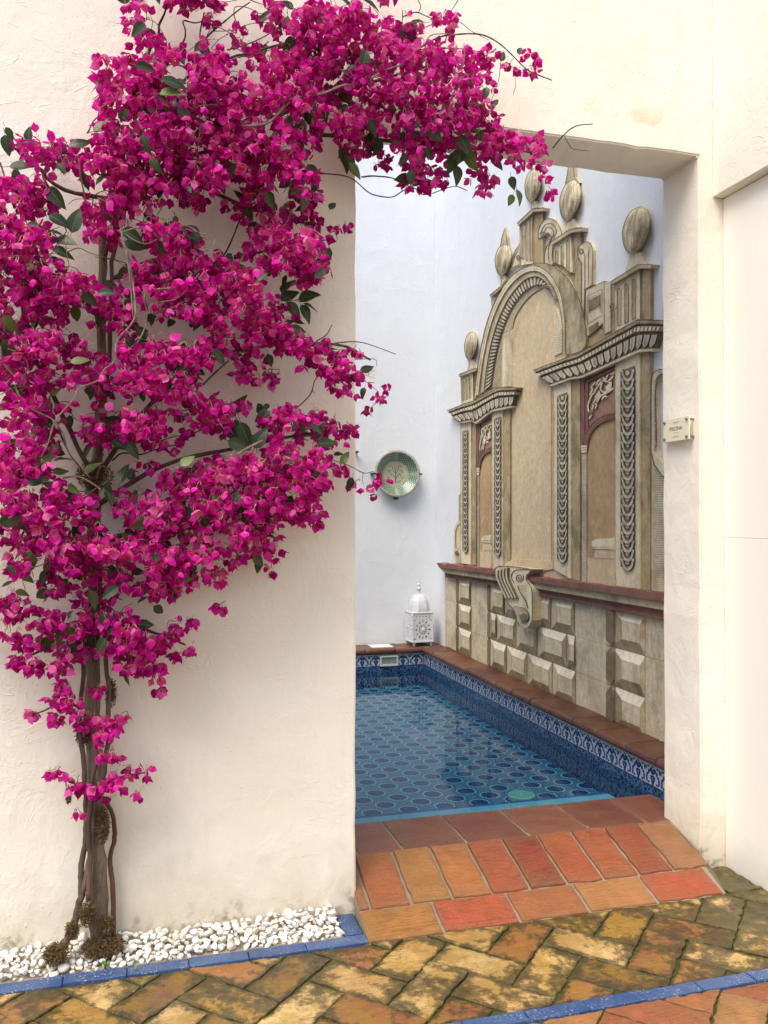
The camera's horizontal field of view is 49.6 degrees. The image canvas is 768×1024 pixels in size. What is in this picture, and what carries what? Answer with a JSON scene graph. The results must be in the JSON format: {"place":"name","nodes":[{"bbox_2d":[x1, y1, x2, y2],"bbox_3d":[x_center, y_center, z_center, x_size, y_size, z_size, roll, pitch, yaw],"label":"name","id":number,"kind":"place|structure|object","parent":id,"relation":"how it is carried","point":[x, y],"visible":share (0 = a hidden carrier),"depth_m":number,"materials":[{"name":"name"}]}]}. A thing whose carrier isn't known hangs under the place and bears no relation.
{"place":"outdoors","nodes":[
{"label":"outdoors","id":0,"kind":"place"},
{"bbox_2d":[0,866,767,1023],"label":"courtyard floor","id":1,"kind":"structure","parent":0,"point":[702,960],"depth_m":2.71,"materials":[{"name":"brown brick"}]},
{"bbox_2d":[0,904,344,983],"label":"gravel bed","id":2,"kind":"object","parent":1,"relation":"on","point":[175,945],"visible":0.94,"depth_m":2.91,"materials":[{"name":"white gravel"}]},
{"bbox_2d":[101,961,109,968],"bbox_3d":[-0.930,1.518,2.779,0.027,0.038,0.019,0,-1,-37],"label":"seedling","id":3,"kind":"object","parent":2,"relation":"on","point":[103,963],"visible":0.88,"depth_m":2.78,"materials":[{"name":"green plant"}]},
{"bbox_2d":[0,0,592,968],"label":"bougainvillea","id":4,"kind":"object","parent":2,"relation":"on","point":[164,126],"visible":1,"depth_m":2.76,"materials":[{"name":"pink plant"}]},
{"bbox_2d":[0,0,725,959],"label":"courtyard wall","id":5,"kind":"structure","parent":1,"relation":"on","point":[240,736],"depth_m":3.11,"materials":[{"name":"paint"}]},
{"bbox_2d":[663,416,694,442],"bbox_3d":[1.315,-0.367,3.713,0.042,0.102,0.189,0,-1,-15],"label":"door sign","id":6,"kind":"object","parent":5,"relation":"attached to","point":[676,429],"visible":1,"depth_m":3.70,"materials":[{"name":"beige plastic"}]},
{"bbox_2d":[354,820,725,944],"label":"ramp","id":7,"kind":"structure","parent":1,"relation":"on","point":[404,894],"depth_m":3.33,"materials":[{"name":"tile"}]},
{"bbox_2d":[355,642,664,823],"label":"pool","id":8,"kind":"structure","parent":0,"point":[440,730],"depth_m":5.27,"materials":[{"name":"tile"}]},
{"bbox_2d":[368,644,392,647],"bbox_3d":[-0.032,1.243,7.713,0.200,0.010,0.170,0,-1,-15],"label":"skimmer lid","id":9,"kind":"object","parent":8,"relation":"on","point":[381,646],"visible":1,"depth_m":7.67,"materials":[{"name":"white plastic"}]},
{"bbox_2d":[355,142,434,644],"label":"pool back wall","id":10,"kind":"structure","parent":8,"relation":"on","point":[395,314],"depth_m":7.93,"materials":[{"name":"paint"}]},
{"bbox_2d":[370,450,421,499],"bbox_3d":[0.114,-0.351,7.875,0.484,0.472,0.111,0,-3,-15],"label":"ceramic plate","id":11,"kind":"object","parent":10,"relation":"attached to","point":[401,468],"visible":0.93,"depth_m":7.88,"materials":[{"name":"green ceramic"}]},
{"bbox_2d":[404,581,433,645],"bbox_3d":[0.328,0.933,7.825,0.217,0.624,0.218,0,-1,-20],"label":"lantern","id":12,"kind":"object","parent":8,"relation":"on","point":[418,621],"visible":1,"depth_m":7.75,"materials":[{"name":"white paint"}]},
{"bbox_2d":[355,794,669,854],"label":"pool deck","id":13,"kind":"structure","parent":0,"point":[397,834],"depth_m":3.75,"materials":[{"name":"tile"}]},
{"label":"ground","id":14,"kind":"structure","parent":0,"visible":0},
{"bbox_2d":[435,152,663,646],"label":"pool side wall","id":15,"kind":"structure","parent":14,"relation":"on","point":[469,229],"depth_m":7.01,"materials":[{"name":"paint"}]},
{"bbox_2d":[437,167,664,741],"bbox_3d":[0.995,-0.566,5.989,0.125,3.806,3.624,0,-1,-15],"label":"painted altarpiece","id":16,"kind":"object","parent":15,"relation":"attached to","point":[556,586],"visible":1,"depth_m":5.41,"materials":[{"name":"stone"}]},
{"bbox_2d":[712,0,767,197],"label":"side wall","id":17,"kind":"structure","parent":14,"relation":"on","point":[740,85],"depth_m":3.46,"materials":[{"name":"paint"}]},
{"bbox_2d":[723,174,767,890],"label":"panelled door","id":18,"kind":"structure","parent":17,"relation":"attached to","point":[745,242],"depth_m":3.49,"materials":[{"name":"paint"}]},
{"bbox_2d":[723,174,767,538],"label":"door panel","id":19,"kind":"structure","parent":18,"relation":"in","point":[745,212],"depth_m":3.49,"materials":[{"name":"paint"}]},
{"bbox_2d":[725,538,767,890],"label":"door panel","id":20,"kind":"structure","parent":18,"relation":"in","point":[746,559],"depth_m":3.48,"materials":[{"name":"paint"}]}
]}

